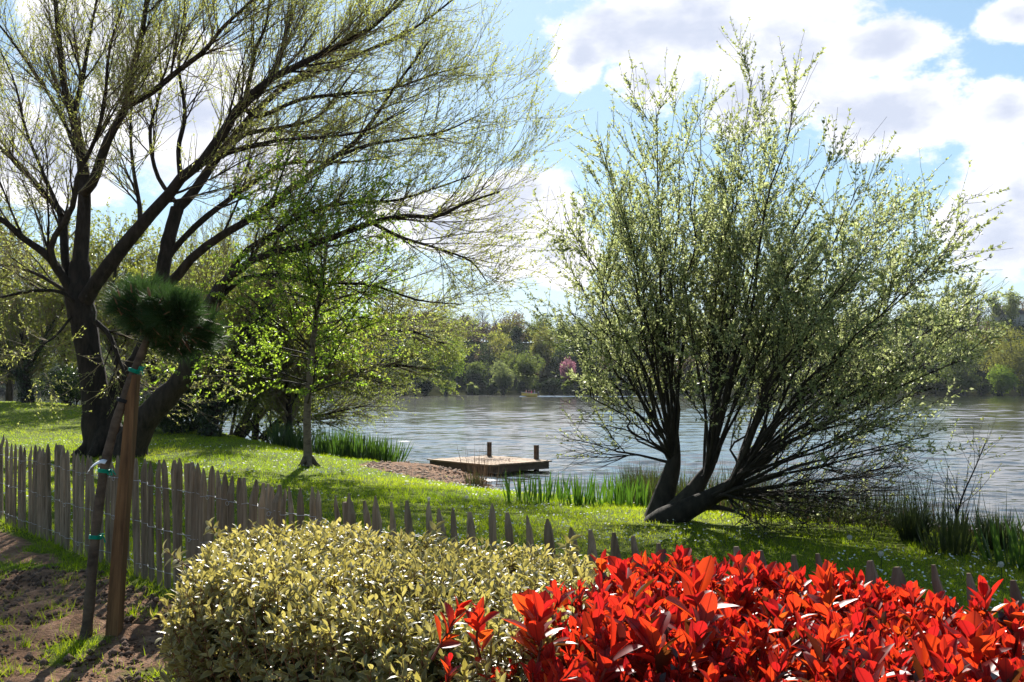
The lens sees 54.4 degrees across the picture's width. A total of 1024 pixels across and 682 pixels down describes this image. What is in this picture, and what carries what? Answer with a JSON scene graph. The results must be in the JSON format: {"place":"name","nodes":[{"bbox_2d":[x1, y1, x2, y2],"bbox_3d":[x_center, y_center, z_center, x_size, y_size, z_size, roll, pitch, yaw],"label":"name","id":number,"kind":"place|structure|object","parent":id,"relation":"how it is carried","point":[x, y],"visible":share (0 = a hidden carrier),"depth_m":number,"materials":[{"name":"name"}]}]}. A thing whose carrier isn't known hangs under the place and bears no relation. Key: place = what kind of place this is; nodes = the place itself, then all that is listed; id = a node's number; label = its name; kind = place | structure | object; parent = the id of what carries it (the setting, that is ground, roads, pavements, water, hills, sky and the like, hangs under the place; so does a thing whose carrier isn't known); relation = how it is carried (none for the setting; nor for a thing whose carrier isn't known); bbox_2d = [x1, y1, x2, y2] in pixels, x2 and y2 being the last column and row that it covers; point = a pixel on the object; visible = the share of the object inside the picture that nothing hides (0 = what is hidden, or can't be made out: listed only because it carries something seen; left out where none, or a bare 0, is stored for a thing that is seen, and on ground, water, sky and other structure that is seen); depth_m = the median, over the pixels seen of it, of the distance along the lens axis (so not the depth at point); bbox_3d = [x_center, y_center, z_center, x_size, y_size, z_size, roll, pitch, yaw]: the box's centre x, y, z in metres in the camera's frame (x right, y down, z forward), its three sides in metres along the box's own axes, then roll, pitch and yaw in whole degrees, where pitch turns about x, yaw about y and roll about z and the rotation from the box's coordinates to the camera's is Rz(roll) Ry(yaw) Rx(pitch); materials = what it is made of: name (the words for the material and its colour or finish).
{"place":"outdoors","nodes":[
{"label":"outdoors","id":0,"kind":"place"},
{"bbox_2d":[0,401,1023,681],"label":"lawn","id":1,"kind":"structure","parent":0,"point":[12,541],"depth_m":10.48,"materials":[{"name":"plant"}]},
{"bbox_2d":[0,191,40,340],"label":"spring tree","id":2,"kind":"object","parent":1,"relation":"on","point":[7,277],"visible":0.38,"depth_m":60.29,"materials":[{"name":"green plant"}]},
{"bbox_2d":[0,202,57,400],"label":"spring tree","id":3,"kind":"object","parent":1,"relation":"on","point":[9,390],"visible":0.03,"depth_m":73.30,"materials":[{"name":"green plant"}]},
{"bbox_2d":[0,246,101,402],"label":"ivy tree","id":4,"kind":"object","parent":1,"relation":"on","point":[19,373],"visible":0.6,"depth_m":56.28,"materials":[{"name":"green plant"}]},
{"bbox_2d":[34,363,80,405],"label":"laurel bush","id":5,"kind":"object","parent":1,"relation":"on","point":[74,391],"visible":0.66,"depth_m":51.58,"materials":[{"name":"green plant"}]},
{"bbox_2d":[3,195,133,403],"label":"spring tree","id":6,"kind":"object","parent":1,"relation":"on","point":[71,236],"visible":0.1,"depth_m":62.12,"materials":[{"name":"green plant"}]},
{"bbox_2d":[0,570,175,681],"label":"grass","id":7,"kind":"structure","parent":1,"relation":"on","point":[37,626],"depth_m":6.87,"materials":[{"name":"green plant"}]},
{"bbox_2d":[33,197,189,386],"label":"spring tree","id":8,"kind":"object","parent":1,"relation":"on","point":[99,250],"visible":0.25,"depth_m":49.28,"materials":[{"name":"green plant"}]},
{"bbox_2d":[105,375,140,635],"bbox_3d":[-2.542,1.100,6.493,0.108,1.762,0.204,-1,-3,21],"label":"wooden stake","id":9,"kind":"object","parent":1,"relation":"on","point":[116,596],"visible":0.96,"depth_m":6.47,"materials":[{"name":"brown wood"}]},
{"bbox_2d":[0,565,273,681],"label":"straw","id":10,"kind":"object","parent":1,"relation":"on","point":[29,656],"visible":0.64,"depth_m":6.88,"materials":[{"name":"brown plant"}]},
{"bbox_2d":[101,224,186,394],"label":"spring tree","id":11,"kind":"object","parent":1,"relation":"on","point":[148,372],"visible":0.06,"depth_m":57.79,"materials":[{"name":"green plant"}]},
{"bbox_2d":[79,265,236,638],"bbox_3d":[-2.331,0.715,6.601,1.010,2.505,0.859,-1,-3,24],"label":"pine tree","id":12,"kind":"object","parent":1,"relation":"on","point":[168,318],"visible":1,"depth_m":6.47,"materials":[{"name":"green plant"}]},
{"bbox_2d":[88,533,105,542],"bbox_3d":[-2.698,1.280,6.488,0.120,0.064,0.085,0,-3,0],"label":"tree tie","id":13,"kind":"object","parent":12,"relation":"attached to","point":[100,536],"visible":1,"depth_m":6.46,"materials":[{"name":"green plastic"}]},
{"bbox_2d":[87,459,106,472],"bbox_3d":[-2.697,0.816,6.466,0.116,0.094,0.060,0,-3,-11],"label":"strap","id":14,"kind":"object","parent":12,"relation":"attached to","point":[103,461],"visible":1,"depth_m":6.46,"materials":[{"name":"white plastic"}]},
{"bbox_2d":[97,468,115,475],"bbox_3d":[-2.652,0.857,6.534,0.135,0.048,0.084,0,-3,0],"label":"tree tie","id":15,"kind":"object","parent":12,"relation":"attached to","point":[105,471],"visible":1,"depth_m":6.50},
{"bbox_2d":[116,397,126,403],"bbox_3d":[-2.567,0.394,6.573,0.085,0.047,0.084,0,-3,0],"label":"rubber band","id":16,"kind":"object","parent":12,"relation":"attached to","point":[119,399],"visible":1,"depth_m":6.54,"materials":[{"name":"rubber"}]},
{"bbox_2d":[128,366,145,374],"bbox_3d":[-2.479,0.192,6.597,0.131,0.062,0.085,0,-3,0],"label":"tree tie","id":17,"kind":"object","parent":12,"relation":"attached to","point":[139,370],"visible":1,"depth_m":6.57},
{"bbox_2d":[121,376,200,433],"bbox_3d":[-12.072,2.227,34.035,2.543,2.062,3.504,1,-3,-28],"label":"ivy bush","id":18,"kind":"object","parent":1,"relation":"on","point":[170,421],"visible":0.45,"depth_m":33.35,"materials":[{"name":"green plant"}]},
{"bbox_2d":[114,224,262,389],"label":"spring tree","id":19,"kind":"object","parent":1,"relation":"on","point":[136,269],"visible":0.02,"depth_m":44.36,"materials":[{"name":"green plant"}]},
{"bbox_2d":[154,352,249,430],"bbox_3d":[-10.813,1.125,35.185,3.234,4.385,3.528,0,-3,0],"label":"holly bush","id":20,"kind":"object","parent":1,"relation":"on","point":[229,401],"visible":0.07,"depth_m":35.01,"materials":[{"name":"green plant"}]},
{"bbox_2d":[155,191,330,436],"bbox_3d":[-8.593,-0.763,31.995,6.363,8.063,4.430,0,-3,0],"label":"ivy tree","id":21,"kind":"object","parent":1,"relation":"on","point":[208,428],"visible":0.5,"depth_m":31.87,"materials":[{"name":"green plant"}]},
{"bbox_2d":[153,167,347,434],"bbox_3d":[-9.558,-1.488,36.223,7.113,9.810,4.339,1,-3,-18],"label":"thicket willow","id":22,"kind":"object","parent":1,"relation":"on","point":[223,243],"visible":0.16,"depth_m":36.02,"materials":[{"name":"green plant"}]},
{"bbox_2d":[175,226,354,439],"bbox_3d":[-9.964,-0.469,38.923,9.520,8.978,5.720,-2,-3,37],"label":"spring tree","id":23,"kind":"object","parent":1,"relation":"on","point":[258,415],"depth_m":38.30,"materials":[{"name":"green plant"}]},
{"bbox_2d":[207,345,350,443],"bbox_3d":[-9.263,1.871,36.787,6.149,4.465,5.497,2,-3,-43],"label":"alder bush","id":24,"kind":"object","parent":1,"relation":"on","point":[240,408],"visible":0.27,"depth_m":35.87,"materials":[{"name":"green plant"}]},
{"bbox_2d":[262,418,299,447],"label":"reed clump","id":25,"kind":"object","parent":1,"relation":"on","point":[276,436],"visible":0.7,"depth_m":30.00,"materials":[{"name":"green plant"}]},
{"bbox_2d":[140,130,428,467],"bbox_3d":[-4.305,-0.699,21.283,5.648,6.983,5.882,2,-3,-41],"label":"young tree","id":26,"kind":"object","parent":1,"relation":"on","point":[308,458],"visible":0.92,"depth_m":20.59,"materials":[{"name":"green plant"}]},
{"bbox_2d":[280,419,314,451],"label":"reed clump","id":27,"kind":"object","parent":1,"relation":"on","point":[298,445],"visible":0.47,"depth_m":29.92,"materials":[{"name":"green plant"}]},
{"bbox_2d":[0,0,598,457],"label":"willow tree","id":28,"kind":"object","parent":1,"relation":"on","point":[80,292],"visible":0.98,"depth_m":22.84,"materials":[{"name":"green plant"}]},
{"bbox_2d":[189,245,412,430],"bbox_3d":[-7.277,0.084,34.061,7.874,7.720,7.483,0,-3,0],"label":"spring tree","id":29,"kind":"object","parent":1,"relation":"on","point":[285,400],"visible":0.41,"depth_m":33.49,"materials":[{"name":"green plant"}]},
{"bbox_2d":[302,425,338,455],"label":"reed clump","id":30,"kind":"object","parent":1,"relation":"on","point":[317,448],"visible":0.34,"depth_m":27.01,"materials":[{"name":"green plant"}]},
{"bbox_2d":[314,426,359,458],"bbox_3d":[-4.580,2.726,26.605,1.173,1.059,1.055,-1,-3,27],"label":"reed clump","id":31,"kind":"object","parent":1,"relation":"on","point":[337,450],"visible":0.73,"depth_m":26.37,"materials":[{"name":"green plant"}]},
{"bbox_2d":[337,429,380,460],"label":"reed clump","id":32,"kind":"object","parent":1,"relation":"on","point":[358,452],"visible":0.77,"depth_m":26.32,"materials":[{"name":"green plant"}]},
{"bbox_2d":[233,212,492,438],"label":"leaning willow","id":33,"kind":"object","parent":1,"relation":"on","point":[237,433],"visible":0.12,"depth_m":41.10,"materials":[{"name":"green plant"}]},
{"bbox_2d":[258,288,488,441],"bbox_3d":[-5.222,1.032,37.930,8.725,6.007,5.481,0,-3,0],"label":"willow","id":34,"kind":"object","parent":1,"relation":"on","point":[340,410],"visible":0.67,"depth_m":38.24,"materials":[{"name":"green plant"}]},
{"bbox_2d":[358,432,398,461],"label":"reed clump","id":35,"kind":"object","parent":1,"relation":"on","point":[375,448],"visible":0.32,"depth_m":26.97,"materials":[{"name":"green plant"}]},
{"bbox_2d":[362,437,413,461],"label":"reed clump","id":36,"kind":"object","parent":1,"relation":"on","point":[385,454],"visible":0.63,"depth_m":27.02,"materials":[{"name":"green plant"}]},
{"bbox_2d":[357,460,501,489],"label":"gravel","id":37,"kind":"structure","parent":1,"relation":"on","point":[426,474],"depth_m":22.92,"materials":[{"name":"gravel"}]},
{"bbox_2d":[150,517,735,681],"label":"olive hedge","id":38,"kind":"object","parent":1,"relation":"on","point":[331,603],"visible":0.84,"depth_m":3.37,"materials":[{"name":"green plant"}]},
{"bbox_2d":[465,466,485,487],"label":"grass tuft","id":39,"kind":"object","parent":1,"relation":"on","point":[467,476],"visible":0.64,"depth_m":21.03,"materials":[{"name":"plant"}]},
{"bbox_2d":[457,442,511,489],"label":"dry reeds","id":40,"kind":"object","parent":1,"relation":"on","point":[482,480],"visible":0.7,"depth_m":20.98,"materials":[{"name":"plant"}]},
{"bbox_2d":[0,434,1023,611],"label":"paling fence","id":41,"kind":"object","parent":1,"relation":"on","point":[200,507],"visible":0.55,"depth_m":7.89,"materials":[{"name":"wood"}]},
{"bbox_2d":[1,437,1023,609],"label":"daisies","id":42,"kind":"object","parent":1,"relation":"on","point":[950,597],"visible":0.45,"depth_m":11.35,"materials":[{"name":"white plant"}]},
{"bbox_2d":[498,467,544,501],"bbox_3d":[0.134,2.212,15.294,0.754,0.585,0.729,0,-3,0],"label":"iris clump","id":43,"kind":"object","parent":1,"relation":"on","point":[507,484],"visible":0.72,"depth_m":15.20,"materials":[{"name":"green plant"}]},
{"bbox_2d":[514,472,556,503],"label":"iris clump","id":44,"kind":"object","parent":1,"relation":"on","point":[546,495],"visible":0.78,"depth_m":14.92,"materials":[{"name":"green plant"}]},
{"bbox_2d":[543,472,572,500],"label":"iris clump","id":45,"kind":"object","parent":1,"relation":"on","point":[557,493],"visible":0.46,"depth_m":15.80,"materials":[{"name":"green plant"}]},
{"bbox_2d":[557,471,594,504],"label":"iris clump","id":46,"kind":"object","parent":1,"relation":"on","point":[574,498],"visible":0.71,"depth_m":14.79,"materials":[{"name":"green plant"}]},
{"bbox_2d":[564,473,606,505],"bbox_3d":[1.101,2.209,14.855,0.578,0.568,0.618,1,-3,-19],"label":"iris clump","id":47,"kind":"object","parent":1,"relation":"on","point":[591,492],"visible":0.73,"depth_m":14.73,"materials":[{"name":"green plant"}]},
{"bbox_2d":[588,471,622,503],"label":"iris clump","id":48,"kind":"object","parent":1,"relation":"on","point":[610,488],"visible":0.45,"depth_m":15.56,"materials":[{"name":"green plant"}]},
{"bbox_2d":[603,473,644,505],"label":"iris clump","id":49,"kind":"object","parent":1,"relation":"on","point":[617,494],"visible":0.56,"depth_m":14.93,"materials":[{"name":"green plant"}]},
{"bbox_2d":[618,474,656,507],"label":"iris clump","id":50,"kind":"object","parent":1,"relation":"on","point":[643,495],"visible":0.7,"depth_m":14.76,"materials":[{"name":"green plant"}]},
{"bbox_2d":[431,545,1023,681],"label":"red hedge","id":51,"kind":"object","parent":1,"relation":"on","point":[680,616],"visible":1,"depth_m":2.58,"materials":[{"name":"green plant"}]},
{"bbox_2d":[495,16,1023,547],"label":"sallow tree","id":52,"kind":"object","parent":1,"relation":"on","point":[783,348],"visible":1,"depth_m":11.45,"materials":[{"name":"green plant"}]},
{"bbox_2d":[602,453,1023,574],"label":"undergrowth","id":53,"kind":"object","parent":1,"relation":"on","point":[656,477],"visible":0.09,"depth_m":12.20,"materials":[{"name":"green plant"}]},
{"bbox_2d":[878,550,883,572],"bbox_3d":[3.225,1.939,8.701,0.057,0.218,0.057,0,-3,0],"label":"dandelion clock","id":54,"kind":"object","parent":1,"relation":"on","point":[880,553],"visible":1,"depth_m":8.70,"materials":[{"name":"white plant"}]},
{"bbox_2d":[882,496,941,542],"bbox_3d":[4.248,1.898,10.628,0.638,0.520,0.601,2,-3,-31],"label":"rush tussock","id":55,"kind":"object","parent":1,"relation":"on","point":[910,530],"visible":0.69,"depth_m":10.52,"materials":[{"name":"green plant"}]},
{"bbox_2d":[916,507,994,555],"bbox_3d":[4.435,1.894,9.959,0.810,0.492,0.727,0,-3,0],"label":"iris clump","id":56,"kind":"object","parent":1,"relation":"on","point":[954,537],"visible":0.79,"depth_m":9.81,"materials":[{"name":"green plant"}]},
{"bbox_2d":[933,417,1022,524],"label":"sapling","id":57,"kind":"object","parent":1,"relation":"on","point":[971,476],"visible":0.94,"depth_m":10.41,"materials":[{"name":"brown plant"}]},
{"bbox_2d":[970,507,1023,570],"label":"iris clump","id":58,"kind":"object","parent":1,"relation":"on","point":[1014,547],"visible":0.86,"depth_m":9.17,"materials":[{"name":"green plant"}]},
{"bbox_2d":[970,505,1023,549],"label":"rush tussock","id":59,"kind":"object","parent":1,"relation":"on","point":[1001,525],"visible":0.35,"depth_m":10.05,"materials":[{"name":"green plant"}]},
{"bbox_2d":[998,562,1003,584],"bbox_3d":[4.053,1.933,8.251,0.056,0.218,0.057,0,-3,0],"label":"dandelion clock","id":60,"kind":"object","parent":1,"relation":"on","point":[1000,564],"visible":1,"depth_m":8.25,"materials":[{"name":"white plant"}]},
{"bbox_2d":[0,395,1023,532],"bbox_3d":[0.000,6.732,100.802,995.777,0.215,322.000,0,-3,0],"label":"lake","id":61,"kind":"structure","parent":0,"point":[446,426],"depth_m":43.47,"materials":[{"name":"grey liquid"}]},
{"bbox_2d":[427,442,551,472],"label":"wooden jetty","id":62,"kind":"object","parent":61,"relation":"in","point":[522,464],"visible":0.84,"depth_m":26.22,"materials":[{"name":"brown wood"}]},
{"bbox_2d":[453,457,509,463],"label":"leaf litter","id":63,"kind":"object","parent":62,"relation":"on","point":[494,459],"visible":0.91,"depth_m":26.77,"materials":[{"name":"brown plant"}]},
{"bbox_2d":[522,392,538,396],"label":"motor boat","id":64,"kind":"object","parent":61,"relation":"on","point":[530,394],"visible":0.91,"depth_m":189.18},
{"bbox_2d":[519,396,655,396],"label":"boat wake","id":65,"kind":"object","parent":61,"relation":"on","point":[574,396],"visible":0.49,"depth_m":188.41,"materials":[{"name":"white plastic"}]},
{"bbox_2d":[0,333,1023,395],"bbox_3d":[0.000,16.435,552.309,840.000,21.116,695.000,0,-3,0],"label":"hillside","id":66,"kind":"structure","parent":0,"point":[462,390],"depth_m":231.42,"materials":[{"name":"green plant"}]},
{"bbox_2d":[393,339,436,395],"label":"bright tree","id":67,"kind":"object","parent":66,"relation":"on","point":[414,362],"visible":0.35,"depth_m":207.57,"materials":[{"name":"green plant"}]},
{"bbox_2d":[430,338,466,395],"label":"bright tree","id":68,"kind":"object","parent":66,"relation":"on","point":[444,370],"visible":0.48,"depth_m":203.73,"materials":[{"name":"green plant"}]},
{"bbox_2d":[463,338,476,362],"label":"grey tree","id":69,"kind":"object","parent":66,"relation":"on","point":[470,346],"visible":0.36,"depth_m":244.93,"materials":[{"name":"plant"}]},
{"bbox_2d":[463,368,486,389],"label":"dark bush","id":70,"kind":"object","parent":66,"relation":"on","point":[474,378],"visible":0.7,"depth_m":222.59,"materials":[{"name":"green plant"}]},
{"bbox_2d":[465,360,494,380],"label":"bush","id":71,"kind":"object","parent":66,"relation":"on","point":[477,366],"visible":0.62,"depth_m":228.75,"materials":[{"name":"green plant"}]},
{"bbox_2d":[473,307,491,341],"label":"bare tree","id":72,"kind":"object","parent":66,"relation":"on","point":[479,316],"visible":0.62,"depth_m":292.17,"materials":[{"name":"plant"}]},
{"bbox_2d":[489,359,515,394],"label":"pale willow","id":73,"kind":"object","parent":66,"relation":"on","point":[498,376],"visible":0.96,"depth_m":220.72,"materials":[{"name":"green plant"}]},
{"bbox_2d":[0,297,1023,395],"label":"woodland","id":74,"kind":"object","parent":66,"relation":"on","point":[516,328],"visible":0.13,"depth_m":242.22,"materials":[{"name":"green plant"}]},
{"bbox_2d":[513,350,545,390],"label":"green tree","id":75,"kind":"object","parent":66,"relation":"on","point":[523,363],"visible":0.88,"depth_m":223.46,"materials":[{"name":"green plant"}]},
{"bbox_2d":[529,329,554,374],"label":"gold tree","id":76,"kind":"object","parent":66,"relation":"on","point":[537,346],"visible":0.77,"depth_m":242.21,"materials":[{"name":"plant"}]},
{"bbox_2d":[541,375,561,394],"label":"dark bush","id":77,"kind":"object","parent":66,"relation":"on","point":[551,388],"visible":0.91,"depth_m":220.41,"materials":[{"name":"green plant"}]},
{"bbox_2d":[556,355,576,382],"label":"cherry tree","id":78,"kind":"object","parent":66,"relation":"on","point":[571,364],"visible":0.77,"depth_m":231.57,"materials":[{"name":"pink plant"}]},
{"bbox_2d":[568,338,601,372],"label":"dark tree","id":79,"kind":"object","parent":66,"relation":"on","point":[588,344],"visible":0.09,"depth_m":244.99,"materials":[{"name":"green plant"}]},
{"bbox_2d":[579,375,610,394],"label":"bush","id":80,"kind":"object","parent":66,"relation":"on","point":[587,390],"visible":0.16,"depth_m":222.42,"materials":[{"name":"green plant"}]},
{"bbox_2d":[594,337,618,363],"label":"green tree","id":81,"kind":"object","parent":66,"relation":"on","point":[599,346],"visible":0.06,"depth_m":253.74,"materials":[{"name":"green plant"}]},
{"bbox_2d":[881,329,929,373],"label":"green tree","id":82,"kind":"object","parent":66,"relation":"on","point":[901,338],"visible":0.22,"depth_m":233.06,"materials":[{"name":"green plant"}]},
{"bbox_2d":[902,371,938,394],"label":"bush","id":83,"kind":"object","parent":66,"relation":"on","point":[924,381],"visible":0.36,"depth_m":212.27,"materials":[{"name":"green plant"}]},
{"bbox_2d":[933,330,986,391],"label":"olive tree","id":84,"kind":"object","parent":66,"relation":"on","point":[953,367],"visible":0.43,"depth_m":214.25,"materials":[{"name":"green plant"}]},
{"bbox_2d":[946,370,982,394],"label":"bush","id":85,"kind":"object","parent":66,"relation":"on","point":[972,381],"visible":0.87,"depth_m":211.17,"materials":[{"name":"green plant"}]},
{"bbox_2d":[963,283,997,321],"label":"bare tree","id":86,"kind":"object","parent":66,"relation":"on","point":[978,317],"visible":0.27,"depth_m":261.77,"materials":[{"name":"green plant"}]},
{"bbox_2d":[983,294,1001,323],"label":"round tree","id":87,"kind":"object","parent":66,"relation":"on","point":[996,311],"visible":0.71,"depth_m":264.68,"materials":[{"name":"green plant"}]},
{"bbox_2d":[977,325,1023,389],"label":"broad tree","id":88,"kind":"object","parent":66,"relation":"on","point":[1013,361],"visible":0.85,"depth_m":217.23,"materials":[{"name":"green plant"}]},
{"bbox_2d":[986,363,1019,394],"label":"bush","id":89,"kind":"object","parent":66,"relation":"on","point":[1004,377],"visible":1,"depth_m":210.68,"materials":[{"name":"green plant"}]},
{"bbox_2d":[989,305,1023,331],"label":"house","id":90,"kind":"structure","parent":66,"relation":"on","point":[1020,311],"depth_m":265.55,"materials":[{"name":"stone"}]},
{"bbox_2d":[1002,290,1021,338],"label":"round tree","id":91,"kind":"object","parent":66,"relation":"on","point":[1013,303],"visible":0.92,"depth_m":261.82,"materials":[{"name":"green plant"}]},
{"bbox_2d":[0,0,1023,343],"label":"sky","id":92,"kind":"structure","parent":0,"point":[947,76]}
]}

